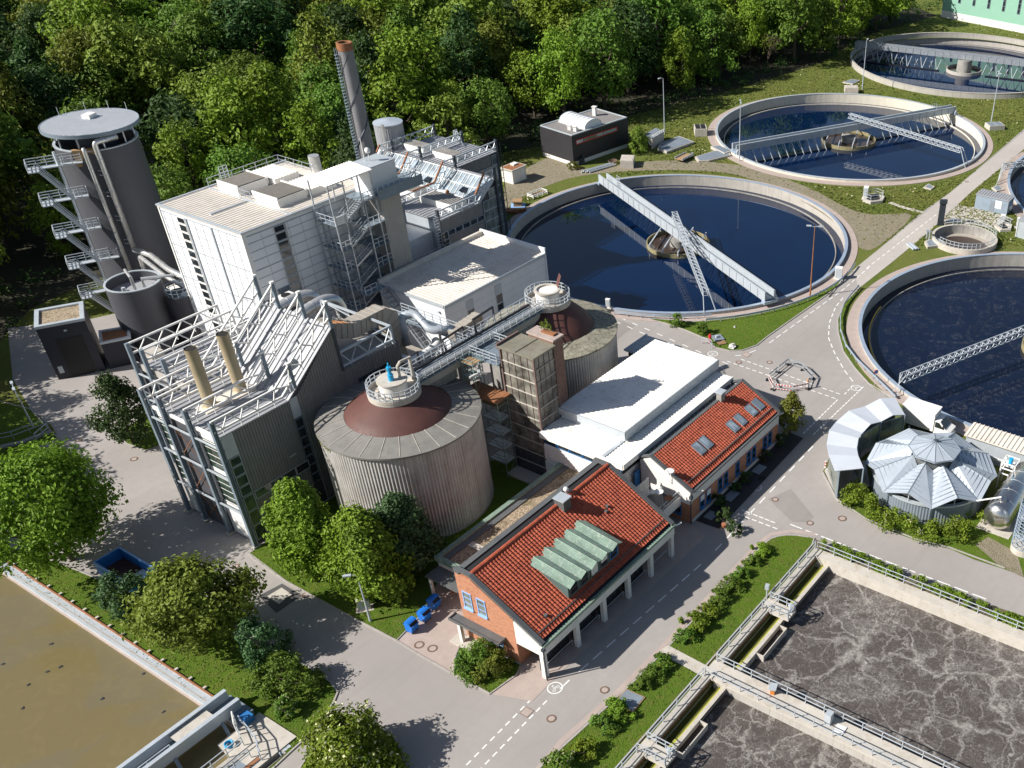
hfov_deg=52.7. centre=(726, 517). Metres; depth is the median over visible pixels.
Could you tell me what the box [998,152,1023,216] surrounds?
settling tank
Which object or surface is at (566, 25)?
forest tree
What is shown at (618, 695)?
kerb
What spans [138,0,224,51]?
forest tree
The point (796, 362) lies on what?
barrier panel
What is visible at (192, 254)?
window
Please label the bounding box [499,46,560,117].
forest tree
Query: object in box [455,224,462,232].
window
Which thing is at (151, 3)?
forest tree
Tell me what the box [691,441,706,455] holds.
roof window
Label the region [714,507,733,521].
shrub
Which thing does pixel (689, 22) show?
forest tree
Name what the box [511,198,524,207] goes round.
pallet stack
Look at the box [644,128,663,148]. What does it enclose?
shaft house
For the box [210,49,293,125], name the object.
forest tree
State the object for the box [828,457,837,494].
window
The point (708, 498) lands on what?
window
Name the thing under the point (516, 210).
scrap stack
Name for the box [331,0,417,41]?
forest tree
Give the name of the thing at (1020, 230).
grey hut
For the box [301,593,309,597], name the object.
manhole cover
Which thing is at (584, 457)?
window
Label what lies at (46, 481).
broadleaf tree
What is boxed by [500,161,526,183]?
shed
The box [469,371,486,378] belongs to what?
light pipe
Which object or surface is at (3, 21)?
forest tree
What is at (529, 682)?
block paving
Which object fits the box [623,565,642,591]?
garage door
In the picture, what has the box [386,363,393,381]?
valve
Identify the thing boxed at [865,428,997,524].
star roof building
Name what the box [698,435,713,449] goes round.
roof window
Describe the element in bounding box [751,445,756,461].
window
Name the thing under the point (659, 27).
forest tree
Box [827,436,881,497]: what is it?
floor slab
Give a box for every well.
[646,227,709,258]
[821,130,875,150]
[946,59,981,76]
[1021,337,1023,352]
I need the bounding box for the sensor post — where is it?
[765,583,769,599]
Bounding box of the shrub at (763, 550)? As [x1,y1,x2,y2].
[750,541,773,557]
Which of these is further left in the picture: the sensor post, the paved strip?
the paved strip
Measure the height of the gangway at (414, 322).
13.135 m
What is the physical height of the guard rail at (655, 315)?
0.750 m
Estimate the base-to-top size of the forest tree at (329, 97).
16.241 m
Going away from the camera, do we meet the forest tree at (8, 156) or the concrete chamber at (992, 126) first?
the forest tree at (8, 156)
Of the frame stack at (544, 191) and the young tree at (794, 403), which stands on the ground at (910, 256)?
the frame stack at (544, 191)
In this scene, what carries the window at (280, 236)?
in the panel block at (229, 236)
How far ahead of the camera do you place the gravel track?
192.53 m
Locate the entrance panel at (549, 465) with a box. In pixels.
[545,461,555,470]
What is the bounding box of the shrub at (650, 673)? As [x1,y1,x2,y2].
[639,663,665,683]
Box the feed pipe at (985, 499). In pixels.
[968,496,1001,502]
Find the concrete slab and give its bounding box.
[268,588,290,603]
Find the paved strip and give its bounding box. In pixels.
[658,645,707,675]
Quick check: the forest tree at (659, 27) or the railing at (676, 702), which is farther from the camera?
the forest tree at (659, 27)
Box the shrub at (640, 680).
[627,674,654,690]
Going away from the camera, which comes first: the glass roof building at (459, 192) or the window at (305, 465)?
the window at (305, 465)
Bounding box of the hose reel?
[224,739,233,748]
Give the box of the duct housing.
[403,345,435,371]
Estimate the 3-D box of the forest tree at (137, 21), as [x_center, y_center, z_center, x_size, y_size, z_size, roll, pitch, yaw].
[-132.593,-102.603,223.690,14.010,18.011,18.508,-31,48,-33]
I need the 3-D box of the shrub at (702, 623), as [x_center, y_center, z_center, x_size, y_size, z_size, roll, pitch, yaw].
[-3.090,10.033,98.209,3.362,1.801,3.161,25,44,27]
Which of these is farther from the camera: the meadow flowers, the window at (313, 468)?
the meadow flowers
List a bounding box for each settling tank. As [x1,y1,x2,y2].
[504,174,857,321]
[707,93,992,185]
[846,252,1023,435]
[850,32,1023,98]
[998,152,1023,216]
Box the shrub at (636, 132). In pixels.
[627,125,649,154]
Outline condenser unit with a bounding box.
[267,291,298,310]
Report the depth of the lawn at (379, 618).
102.53 m
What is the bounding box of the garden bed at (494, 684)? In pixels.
[454,647,519,691]
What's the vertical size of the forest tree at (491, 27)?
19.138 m
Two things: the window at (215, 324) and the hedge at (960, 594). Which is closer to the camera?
the hedge at (960, 594)
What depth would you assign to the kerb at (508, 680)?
92.69 m
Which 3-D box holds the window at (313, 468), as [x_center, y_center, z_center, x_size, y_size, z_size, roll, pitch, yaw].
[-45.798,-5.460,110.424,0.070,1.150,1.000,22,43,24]
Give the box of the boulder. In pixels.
[728,343,735,348]
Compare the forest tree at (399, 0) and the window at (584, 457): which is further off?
the forest tree at (399, 0)
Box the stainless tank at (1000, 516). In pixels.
[976,462,1023,538]
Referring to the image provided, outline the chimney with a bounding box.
[334,40,375,158]
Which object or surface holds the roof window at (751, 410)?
in the brick house at (720, 441)
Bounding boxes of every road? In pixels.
[0,129,1023,767]
[853,132,1023,286]
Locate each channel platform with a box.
[636,731,675,767]
[761,591,795,621]
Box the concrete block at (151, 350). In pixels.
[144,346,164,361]
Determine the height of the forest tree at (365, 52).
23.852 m
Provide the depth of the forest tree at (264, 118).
191.84 m
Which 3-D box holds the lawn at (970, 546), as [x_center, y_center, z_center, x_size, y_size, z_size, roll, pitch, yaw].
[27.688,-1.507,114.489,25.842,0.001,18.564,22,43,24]
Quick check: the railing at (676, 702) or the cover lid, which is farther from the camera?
the cover lid
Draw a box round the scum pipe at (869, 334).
[868,306,880,364]
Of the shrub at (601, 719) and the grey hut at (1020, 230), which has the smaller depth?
the shrub at (601, 719)
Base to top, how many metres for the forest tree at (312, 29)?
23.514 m
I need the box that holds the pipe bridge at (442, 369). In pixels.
[400,296,543,435]
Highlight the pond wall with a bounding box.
[0,561,290,758]
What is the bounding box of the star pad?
[824,460,869,489]
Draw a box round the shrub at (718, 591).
[707,586,729,609]
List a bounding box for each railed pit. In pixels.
[862,188,884,203]
[994,216,1011,231]
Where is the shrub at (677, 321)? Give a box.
[669,313,685,327]
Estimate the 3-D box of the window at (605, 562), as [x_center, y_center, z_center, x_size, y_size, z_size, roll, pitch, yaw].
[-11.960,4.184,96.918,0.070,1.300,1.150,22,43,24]
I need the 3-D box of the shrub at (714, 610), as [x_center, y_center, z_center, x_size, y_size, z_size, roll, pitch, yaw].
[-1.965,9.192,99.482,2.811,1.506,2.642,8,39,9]
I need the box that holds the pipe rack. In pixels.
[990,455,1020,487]
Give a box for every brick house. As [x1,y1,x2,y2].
[448,457,681,680]
[639,379,783,523]
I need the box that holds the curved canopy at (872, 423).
[827,398,905,497]
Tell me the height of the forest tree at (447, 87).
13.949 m
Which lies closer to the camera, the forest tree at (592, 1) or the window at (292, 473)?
the window at (292, 473)
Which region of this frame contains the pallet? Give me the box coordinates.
[716,340,726,344]
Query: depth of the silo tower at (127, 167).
142.29 m
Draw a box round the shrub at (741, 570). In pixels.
[728,564,752,577]
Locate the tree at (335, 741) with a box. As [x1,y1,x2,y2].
[297,698,413,767]
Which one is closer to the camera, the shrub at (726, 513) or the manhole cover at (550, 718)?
the manhole cover at (550, 718)
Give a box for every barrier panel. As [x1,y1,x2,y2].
[766,367,779,380]
[766,375,775,389]
[772,383,791,393]
[776,358,790,372]
[787,358,804,370]
[792,382,809,392]
[801,364,814,378]
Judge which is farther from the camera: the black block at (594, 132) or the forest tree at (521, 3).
the forest tree at (521, 3)
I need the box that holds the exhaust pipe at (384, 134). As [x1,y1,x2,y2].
[380,124,388,153]
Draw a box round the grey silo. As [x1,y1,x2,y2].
[103,269,182,355]
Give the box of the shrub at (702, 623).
[678,609,711,632]
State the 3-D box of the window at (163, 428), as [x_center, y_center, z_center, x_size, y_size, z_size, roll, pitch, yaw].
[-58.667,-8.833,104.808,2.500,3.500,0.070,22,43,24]
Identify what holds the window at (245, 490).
in the truss hall
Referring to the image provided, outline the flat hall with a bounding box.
[377,228,548,356]
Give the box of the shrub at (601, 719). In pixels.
[588,711,620,739]
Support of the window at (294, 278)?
in the panel block at (229, 236)
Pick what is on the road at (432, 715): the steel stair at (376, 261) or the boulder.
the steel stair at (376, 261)
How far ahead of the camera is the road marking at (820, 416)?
128.44 m
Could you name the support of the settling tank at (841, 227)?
on the ground at (910, 256)
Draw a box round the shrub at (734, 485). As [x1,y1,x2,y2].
[728,481,741,491]
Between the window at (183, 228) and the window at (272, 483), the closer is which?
the window at (272, 483)
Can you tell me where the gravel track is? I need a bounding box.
[504,157,910,249]
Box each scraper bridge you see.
[116,689,254,767]
[597,173,777,304]
[730,103,957,162]
[854,40,1023,80]
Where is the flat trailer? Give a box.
[675,151,693,161]
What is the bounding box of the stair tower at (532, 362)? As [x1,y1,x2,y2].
[495,325,567,483]
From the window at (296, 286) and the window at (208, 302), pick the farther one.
the window at (208, 302)
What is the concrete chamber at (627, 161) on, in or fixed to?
on the gravel track
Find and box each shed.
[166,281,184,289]
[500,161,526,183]
[964,422,1023,469]
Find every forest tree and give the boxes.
[0,0,19,45]
[0,0,87,90]
[0,9,13,37]
[0,11,36,64]
[0,37,12,50]
[0,42,18,95]
[0,43,31,115]
[0,61,36,139]
[0,62,54,175]
[0,106,50,235]
[0,243,9,295]
[1,0,16,18]
[3,0,67,54]
[4,0,23,20]
[4,34,84,117]
[7,60,94,142]
[12,4,50,65]
[13,0,50,20]
[21,152,83,237]
[22,180,82,259]
[36,0,142,70]
[40,46,71,106]
[43,167,85,238]
[44,90,161,176]
[45,23,131,107]
[50,0,145,26]
[65,52,157,120]
[75,13,191,121]
[94,0,165,52]
[97,18,164,55]
[109,0,166,31]
[125,32,186,97]
[135,87,240,183]
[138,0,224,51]
[148,0,218,44]
[150,161,200,200]
[152,117,220,195]
[161,2,250,88]
[162,59,271,136]
[168,16,210,79]
[191,70,290,171]
[193,0,241,22]
[199,141,275,186]
[201,0,307,72]
[202,15,260,58]
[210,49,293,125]
[219,89,265,167]
[230,60,317,163]
[237,0,305,61]
[247,80,295,156]
[256,21,290,84]
[271,0,318,13]
[278,97,353,169]
[281,28,331,102]
[283,8,347,104]
[286,59,367,127]
[294,0,344,52]
[296,158,309,166]
[299,0,344,61]
[300,76,388,153]
[308,1,383,73]
[325,102,373,159]
[325,126,377,167]
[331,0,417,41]
[338,33,369,101]
[345,7,391,41]
[349,27,411,132]
[359,41,430,118]
[361,45,427,140]
[371,22,455,120]
[373,2,451,85]
[380,0,422,18]
[404,0,460,81]
[409,0,482,9]
[409,92,482,145]
[415,30,456,90]
[425,0,450,27]
[429,0,532,77]
[429,77,476,135]
[431,3,499,115]
[439,0,484,68]
[451,13,522,86]
[453,74,517,147]
[480,0,540,81]
[487,78,515,127]
[499,1,532,36]
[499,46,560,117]
[503,0,527,15]
[512,0,550,35]
[512,18,541,91]
[513,0,580,55]
[515,0,596,59]
[526,25,586,113]
[533,47,567,110]
[542,13,595,93]
[567,2,641,110]
[568,0,621,75]
[587,0,667,93]
[592,0,626,64]
[621,0,678,72]
[621,0,699,83]
[654,2,715,68]
[662,25,704,95]
[679,0,704,24]
[681,0,732,43]
[690,9,740,83]
[697,12,749,74]
[716,0,755,43]
[727,0,770,47]
[730,0,769,62]
[738,0,798,54]
[759,0,826,63]
[786,0,814,44]
[799,0,844,58]
[811,0,869,46]
[835,2,869,21]
[850,0,910,29]
[851,0,875,34]
[885,0,918,21]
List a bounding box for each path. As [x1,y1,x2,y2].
[890,202,923,212]
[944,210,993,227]
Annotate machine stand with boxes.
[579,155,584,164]
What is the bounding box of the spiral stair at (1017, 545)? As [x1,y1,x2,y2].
[1010,498,1023,557]
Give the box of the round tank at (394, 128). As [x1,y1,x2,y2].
[372,117,405,154]
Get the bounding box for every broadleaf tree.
[0,432,128,581]
[83,369,150,446]
[117,550,267,661]
[369,489,447,575]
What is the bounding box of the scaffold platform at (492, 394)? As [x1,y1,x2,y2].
[471,381,510,403]
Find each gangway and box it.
[391,303,489,426]
[413,217,451,260]
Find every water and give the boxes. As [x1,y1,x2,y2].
[0,574,235,767]
[515,185,843,311]
[643,566,818,767]
[667,694,875,767]
[719,103,980,178]
[744,572,1023,767]
[854,43,1023,92]
[862,266,1023,437]
[942,236,986,248]
[1010,167,1023,206]
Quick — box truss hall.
[137,274,404,549]
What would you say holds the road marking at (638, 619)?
on the road at (432, 715)
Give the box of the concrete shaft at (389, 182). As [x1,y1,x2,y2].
[353,139,422,274]
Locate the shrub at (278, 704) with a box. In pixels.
[273,694,302,721]
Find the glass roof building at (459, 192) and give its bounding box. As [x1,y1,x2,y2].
[351,124,510,261]
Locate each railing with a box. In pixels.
[0,419,51,448]
[615,744,636,767]
[648,668,703,738]
[717,601,762,659]
[770,540,815,598]
[817,541,1023,628]
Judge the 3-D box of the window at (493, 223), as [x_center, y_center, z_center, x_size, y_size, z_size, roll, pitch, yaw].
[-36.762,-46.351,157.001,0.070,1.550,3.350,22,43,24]
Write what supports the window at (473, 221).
in the glass roof building at (459, 192)
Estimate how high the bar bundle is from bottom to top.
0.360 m
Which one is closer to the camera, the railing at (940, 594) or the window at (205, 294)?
the railing at (940, 594)
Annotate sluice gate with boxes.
[937,199,947,225]
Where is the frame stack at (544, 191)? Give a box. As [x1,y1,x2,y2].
[527,188,547,198]
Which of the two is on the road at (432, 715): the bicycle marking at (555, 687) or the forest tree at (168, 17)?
the bicycle marking at (555, 687)
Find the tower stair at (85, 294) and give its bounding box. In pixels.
[23,151,119,312]
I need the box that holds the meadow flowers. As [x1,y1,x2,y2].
[502,19,1020,241]
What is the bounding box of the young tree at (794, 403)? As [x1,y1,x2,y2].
[778,390,807,434]
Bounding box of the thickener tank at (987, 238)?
[931,219,997,254]
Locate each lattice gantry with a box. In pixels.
[671,211,715,313]
[848,113,968,167]
[892,325,1023,396]
[996,160,1023,184]
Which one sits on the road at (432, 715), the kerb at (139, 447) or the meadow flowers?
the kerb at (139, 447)
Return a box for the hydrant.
[701,334,711,344]
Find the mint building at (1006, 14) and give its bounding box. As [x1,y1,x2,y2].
[941,0,1023,32]
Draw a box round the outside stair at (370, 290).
[356,281,437,353]
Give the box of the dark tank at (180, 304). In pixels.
[163,280,202,345]
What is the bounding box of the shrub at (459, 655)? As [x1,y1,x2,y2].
[454,651,472,671]
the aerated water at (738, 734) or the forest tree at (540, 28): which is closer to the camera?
the aerated water at (738, 734)
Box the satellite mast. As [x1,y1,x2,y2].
[655,487,672,507]
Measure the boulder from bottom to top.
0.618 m
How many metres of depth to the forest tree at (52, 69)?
209.54 m
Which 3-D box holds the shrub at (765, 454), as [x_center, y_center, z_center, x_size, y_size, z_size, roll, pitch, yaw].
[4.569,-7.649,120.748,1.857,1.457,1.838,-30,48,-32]
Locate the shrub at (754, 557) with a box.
[740,553,762,565]
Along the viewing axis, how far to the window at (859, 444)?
118.73 m
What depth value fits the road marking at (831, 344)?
143.68 m
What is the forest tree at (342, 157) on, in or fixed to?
on the ground at (910, 256)
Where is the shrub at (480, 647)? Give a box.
[450,637,504,687]
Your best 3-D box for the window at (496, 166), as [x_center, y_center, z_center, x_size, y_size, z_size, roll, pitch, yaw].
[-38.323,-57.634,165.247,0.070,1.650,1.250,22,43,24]
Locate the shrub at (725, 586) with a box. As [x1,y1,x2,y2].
[716,575,745,592]
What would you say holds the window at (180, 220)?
in the panel block at (229, 236)
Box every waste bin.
[402,616,418,633]
[415,605,431,623]
[425,593,440,610]
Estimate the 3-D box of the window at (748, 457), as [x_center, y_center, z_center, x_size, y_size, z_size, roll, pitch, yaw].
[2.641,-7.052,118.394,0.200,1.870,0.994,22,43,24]
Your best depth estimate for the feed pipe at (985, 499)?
109.74 m
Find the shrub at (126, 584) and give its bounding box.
[91,569,151,621]
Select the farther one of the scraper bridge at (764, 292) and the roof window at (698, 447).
the scraper bridge at (764, 292)
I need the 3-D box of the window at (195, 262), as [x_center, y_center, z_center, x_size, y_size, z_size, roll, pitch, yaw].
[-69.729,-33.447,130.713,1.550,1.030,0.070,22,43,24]
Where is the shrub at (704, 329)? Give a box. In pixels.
[696,320,708,336]
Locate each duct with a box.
[81,148,131,270]
[92,134,135,249]
[132,247,182,279]
[138,255,185,287]
[231,289,322,332]
[293,294,349,318]
[317,304,408,355]
[399,310,452,345]
[401,337,441,363]
[447,312,483,339]
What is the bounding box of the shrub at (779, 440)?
[775,432,787,445]
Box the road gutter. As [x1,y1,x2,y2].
[536,529,814,767]
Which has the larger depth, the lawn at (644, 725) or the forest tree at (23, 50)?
the forest tree at (23, 50)
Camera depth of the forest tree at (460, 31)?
211.72 m
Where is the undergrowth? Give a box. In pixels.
[0,0,942,440]
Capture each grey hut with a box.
[974,189,1014,214]
[1015,215,1023,238]
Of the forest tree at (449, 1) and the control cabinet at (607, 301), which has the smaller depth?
the control cabinet at (607, 301)
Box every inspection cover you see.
[520,706,533,717]
[742,352,750,356]
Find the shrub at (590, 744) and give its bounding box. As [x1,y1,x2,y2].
[566,735,599,766]
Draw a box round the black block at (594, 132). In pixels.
[540,106,628,165]
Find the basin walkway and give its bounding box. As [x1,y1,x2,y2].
[702,653,958,767]
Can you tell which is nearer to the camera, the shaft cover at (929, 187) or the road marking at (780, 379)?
the road marking at (780, 379)
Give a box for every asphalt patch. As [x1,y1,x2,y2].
[259,584,300,612]
[617,319,634,338]
[769,489,813,521]
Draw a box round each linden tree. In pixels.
[259,476,337,585]
[312,500,416,607]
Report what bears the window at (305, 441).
in the truss hall
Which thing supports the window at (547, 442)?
in the workshop hall
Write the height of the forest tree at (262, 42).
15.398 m
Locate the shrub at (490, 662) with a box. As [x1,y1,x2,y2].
[469,646,513,683]
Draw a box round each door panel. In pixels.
[466,298,473,310]
[494,283,501,294]
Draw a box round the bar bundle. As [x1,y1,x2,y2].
[906,242,918,250]
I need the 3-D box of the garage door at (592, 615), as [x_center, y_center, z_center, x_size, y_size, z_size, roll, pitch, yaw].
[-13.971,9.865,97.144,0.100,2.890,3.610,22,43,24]
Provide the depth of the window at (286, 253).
127.69 m
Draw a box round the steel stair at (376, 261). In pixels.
[312,187,394,331]
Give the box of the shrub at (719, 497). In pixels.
[711,492,727,506]
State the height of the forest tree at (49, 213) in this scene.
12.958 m
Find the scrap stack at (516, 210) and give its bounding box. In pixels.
[506,208,525,213]
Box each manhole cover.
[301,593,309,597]
[414,641,424,648]
[427,645,437,651]
[546,715,555,722]
[600,686,609,693]
[838,516,846,520]
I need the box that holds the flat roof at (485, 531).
[425,462,578,593]
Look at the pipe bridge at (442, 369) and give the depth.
113.75 m
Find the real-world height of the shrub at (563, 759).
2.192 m
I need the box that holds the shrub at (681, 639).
[671,628,700,644]
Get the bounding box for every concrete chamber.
[620,155,634,168]
[694,124,706,136]
[844,85,858,93]
[984,122,1004,130]
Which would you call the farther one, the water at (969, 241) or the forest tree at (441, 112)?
the forest tree at (441, 112)
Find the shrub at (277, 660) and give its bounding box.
[240,650,330,703]
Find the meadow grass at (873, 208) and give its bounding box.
[501,20,1023,245]
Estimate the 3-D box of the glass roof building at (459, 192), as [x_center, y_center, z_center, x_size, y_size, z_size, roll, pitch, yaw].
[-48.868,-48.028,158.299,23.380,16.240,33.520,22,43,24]
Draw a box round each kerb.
[0,401,58,461]
[1,546,338,767]
[125,420,159,450]
[249,459,493,640]
[250,553,487,693]
[299,724,404,767]
[452,646,521,694]
[539,534,814,767]
[646,271,847,350]
[822,472,1004,568]
[837,287,893,397]
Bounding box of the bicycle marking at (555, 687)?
[547,682,562,693]
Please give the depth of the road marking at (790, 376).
136.30 m
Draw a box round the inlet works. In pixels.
[201,711,296,767]
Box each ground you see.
[0,0,935,339]
[0,0,1023,767]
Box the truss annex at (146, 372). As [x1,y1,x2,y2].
[124,304,248,462]
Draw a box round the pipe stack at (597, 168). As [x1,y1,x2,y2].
[581,163,615,172]
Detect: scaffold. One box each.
[459,351,485,391]
[481,397,517,476]
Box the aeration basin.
[623,548,1023,767]
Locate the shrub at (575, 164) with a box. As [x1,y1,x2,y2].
[566,161,581,169]
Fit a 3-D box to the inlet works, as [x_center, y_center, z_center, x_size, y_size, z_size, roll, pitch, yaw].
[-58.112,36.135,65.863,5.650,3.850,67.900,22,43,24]
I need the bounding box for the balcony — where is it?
[634,469,680,515]
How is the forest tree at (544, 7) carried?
on the forest ground at (26, 250)
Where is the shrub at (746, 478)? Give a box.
[738,470,752,482]
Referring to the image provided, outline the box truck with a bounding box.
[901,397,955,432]
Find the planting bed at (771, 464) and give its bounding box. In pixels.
[696,433,802,528]
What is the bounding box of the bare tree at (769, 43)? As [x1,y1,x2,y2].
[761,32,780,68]
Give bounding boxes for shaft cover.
[657,136,693,153]
[695,150,730,162]
[711,145,729,153]
[711,334,724,341]
[842,79,859,84]
[923,184,933,189]
[924,237,946,248]
[944,218,962,224]
[991,185,1003,191]
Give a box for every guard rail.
[614,311,710,318]
[705,263,855,321]
[840,285,895,396]
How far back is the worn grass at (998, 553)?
107.53 m
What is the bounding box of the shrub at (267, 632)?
[233,614,295,675]
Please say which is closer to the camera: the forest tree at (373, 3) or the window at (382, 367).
the window at (382, 367)
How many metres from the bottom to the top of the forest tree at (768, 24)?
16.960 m
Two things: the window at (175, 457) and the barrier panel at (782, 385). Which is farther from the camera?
the barrier panel at (782, 385)
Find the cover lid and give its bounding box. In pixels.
[556,274,560,286]
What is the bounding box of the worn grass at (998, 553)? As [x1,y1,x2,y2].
[976,537,1023,577]
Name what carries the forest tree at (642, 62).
on the forest ground at (26, 250)
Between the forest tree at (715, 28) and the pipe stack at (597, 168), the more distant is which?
the forest tree at (715, 28)
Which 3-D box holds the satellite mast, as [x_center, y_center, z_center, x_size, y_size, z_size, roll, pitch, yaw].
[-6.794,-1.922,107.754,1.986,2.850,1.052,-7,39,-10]
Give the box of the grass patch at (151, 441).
[127,418,158,449]
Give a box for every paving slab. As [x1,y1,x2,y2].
[704,510,715,519]
[725,490,739,501]
[751,464,765,473]
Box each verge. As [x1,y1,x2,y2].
[0,402,56,461]
[838,289,886,396]
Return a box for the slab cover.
[616,689,644,711]
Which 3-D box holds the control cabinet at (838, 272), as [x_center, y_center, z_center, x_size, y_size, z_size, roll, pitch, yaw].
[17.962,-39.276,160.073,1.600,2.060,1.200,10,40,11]
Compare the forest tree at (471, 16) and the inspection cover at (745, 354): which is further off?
the forest tree at (471, 16)
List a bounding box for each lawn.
[3,549,336,767]
[251,458,529,638]
[541,536,812,767]
[654,281,839,349]
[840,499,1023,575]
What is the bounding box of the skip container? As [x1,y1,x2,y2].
[92,546,152,592]
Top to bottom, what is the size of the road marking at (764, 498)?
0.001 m
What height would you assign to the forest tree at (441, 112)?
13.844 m
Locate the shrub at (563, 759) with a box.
[540,748,579,767]
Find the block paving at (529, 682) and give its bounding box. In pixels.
[492,524,705,700]
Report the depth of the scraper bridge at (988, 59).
263.72 m
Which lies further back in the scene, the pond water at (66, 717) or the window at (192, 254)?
the window at (192, 254)
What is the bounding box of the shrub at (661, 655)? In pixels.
[649,651,672,676]
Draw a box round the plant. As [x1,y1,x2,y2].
[539,318,551,330]
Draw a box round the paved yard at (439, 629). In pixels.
[398,585,466,671]
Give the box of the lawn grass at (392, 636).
[12,460,812,767]
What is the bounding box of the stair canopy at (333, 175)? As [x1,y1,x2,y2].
[303,161,376,226]
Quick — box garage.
[34,301,105,379]
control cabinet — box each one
[355,597,373,613]
[604,298,612,308]
[824,709,846,735]
[833,266,842,280]
[861,186,868,199]
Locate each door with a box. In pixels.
[55,335,96,376]
[352,201,365,215]
[520,168,524,179]
[538,634,569,670]
[572,609,595,639]
[598,586,619,614]
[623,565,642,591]
[634,469,639,486]
[989,200,994,211]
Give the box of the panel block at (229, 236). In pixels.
[155,154,383,336]
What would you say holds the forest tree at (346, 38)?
on the forest ground at (26, 250)
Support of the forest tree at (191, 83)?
on the forest ground at (26, 250)
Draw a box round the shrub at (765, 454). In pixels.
[758,448,772,461]
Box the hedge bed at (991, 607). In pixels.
[812,539,1023,630]
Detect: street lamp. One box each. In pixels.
[9,381,33,427]
[343,574,371,621]
[658,78,664,133]
[739,99,741,160]
[806,225,823,295]
[862,38,868,89]
[991,71,1001,121]
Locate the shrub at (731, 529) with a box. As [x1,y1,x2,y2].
[725,518,743,536]
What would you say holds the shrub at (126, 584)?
on the pond lawn at (234, 673)
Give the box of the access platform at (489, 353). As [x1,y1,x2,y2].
[469,331,506,365]
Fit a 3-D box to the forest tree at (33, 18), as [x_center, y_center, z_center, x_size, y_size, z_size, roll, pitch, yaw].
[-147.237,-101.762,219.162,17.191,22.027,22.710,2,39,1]
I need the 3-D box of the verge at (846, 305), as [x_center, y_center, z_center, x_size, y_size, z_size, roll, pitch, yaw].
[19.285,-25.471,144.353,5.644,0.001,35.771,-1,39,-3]
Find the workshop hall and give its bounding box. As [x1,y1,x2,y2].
[539,339,732,484]
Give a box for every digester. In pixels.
[314,367,493,537]
[484,281,617,410]
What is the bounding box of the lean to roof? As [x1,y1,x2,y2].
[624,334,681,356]
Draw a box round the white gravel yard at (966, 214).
[948,206,1012,224]
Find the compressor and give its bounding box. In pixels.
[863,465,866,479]
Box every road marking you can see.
[466,701,529,764]
[481,700,546,767]
[579,564,700,671]
[624,319,727,363]
[715,446,812,550]
[727,361,835,398]
[741,359,838,393]
[769,267,868,342]
[790,524,985,598]
[803,399,837,433]
[813,387,862,434]
[828,298,852,381]
[867,215,934,267]
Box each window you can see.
[156,416,181,449]
[171,452,194,481]
[176,216,185,224]
[178,223,188,233]
[182,232,191,241]
[184,240,194,250]
[187,249,196,258]
[190,257,200,267]
[193,266,202,275]
[196,274,205,283]
[199,282,208,291]
[199,437,224,472]
[201,290,210,299]
[204,298,212,305]
[207,306,215,314]
[213,321,220,329]
[213,474,237,506]
[229,454,242,467]
[232,463,245,477]
[236,473,248,487]
[239,483,252,497]
[243,493,257,511]
[248,507,261,525]
[253,521,266,539]
[254,484,269,498]
[268,476,282,490]
[273,223,284,233]
[275,230,287,241]
[278,239,289,250]
[280,248,291,259]
[282,468,296,478]
[283,256,294,267]
[285,265,296,276]
[287,273,298,284]
[290,281,300,291]
[294,416,304,428]
[295,460,309,474]
[298,426,307,438]
[300,435,310,447]
[303,444,312,456]
[306,453,315,464]
[309,462,318,474]
[311,471,320,482]
[358,374,368,382]
[368,368,379,377]
[379,362,388,373]
[443,230,448,239]
[444,239,449,245]
[448,228,455,235]
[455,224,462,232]
[462,591,473,612]
[463,221,470,228]
[467,308,474,314]
[470,217,477,225]
[475,598,487,619]
[477,214,484,222]
[483,196,497,211]
[484,206,498,221]
[485,166,492,175]
[485,216,499,230]
[488,186,495,198]
[490,226,500,233]
[491,154,497,165]
[492,164,498,174]
[496,292,502,304]
[497,301,503,311]
[545,440,556,447]
[557,445,569,452]
[570,450,581,457]
[570,581,578,595]
[576,127,617,144]
[580,572,588,586]
[583,455,592,461]
[600,553,607,568]
[610,546,617,559]
[673,505,681,515]
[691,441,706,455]
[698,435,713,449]
[699,493,705,509]
[706,487,711,503]
[717,476,723,493]
[723,471,728,487]
[726,419,740,433]
[733,413,747,425]
[735,460,740,476]
[744,404,758,416]
[746,450,751,466]
[751,398,764,410]
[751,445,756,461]
[762,435,767,449]
[767,430,772,446]
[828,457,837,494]
[855,455,862,484]
[857,435,861,454]
[861,423,879,451]
[866,416,893,430]
[879,416,903,440]
[1002,0,1005,11]
[1017,0,1021,14]
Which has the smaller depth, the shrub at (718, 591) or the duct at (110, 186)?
the shrub at (718, 591)
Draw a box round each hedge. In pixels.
[819,538,1023,629]
[839,479,984,543]
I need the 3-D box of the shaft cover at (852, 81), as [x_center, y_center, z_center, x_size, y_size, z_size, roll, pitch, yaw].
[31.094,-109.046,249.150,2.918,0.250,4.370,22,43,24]
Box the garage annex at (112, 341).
[98,327,139,368]
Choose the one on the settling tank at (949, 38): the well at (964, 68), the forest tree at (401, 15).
the well at (964, 68)
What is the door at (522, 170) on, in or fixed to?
in the shed at (514, 172)
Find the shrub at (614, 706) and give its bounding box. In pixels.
[603,695,635,724]
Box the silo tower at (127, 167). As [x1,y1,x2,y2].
[38,101,182,291]
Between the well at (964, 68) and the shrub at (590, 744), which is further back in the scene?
the well at (964, 68)
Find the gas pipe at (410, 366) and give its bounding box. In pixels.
[396,356,414,379]
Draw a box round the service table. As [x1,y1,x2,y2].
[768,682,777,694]
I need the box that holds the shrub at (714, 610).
[696,601,720,620]

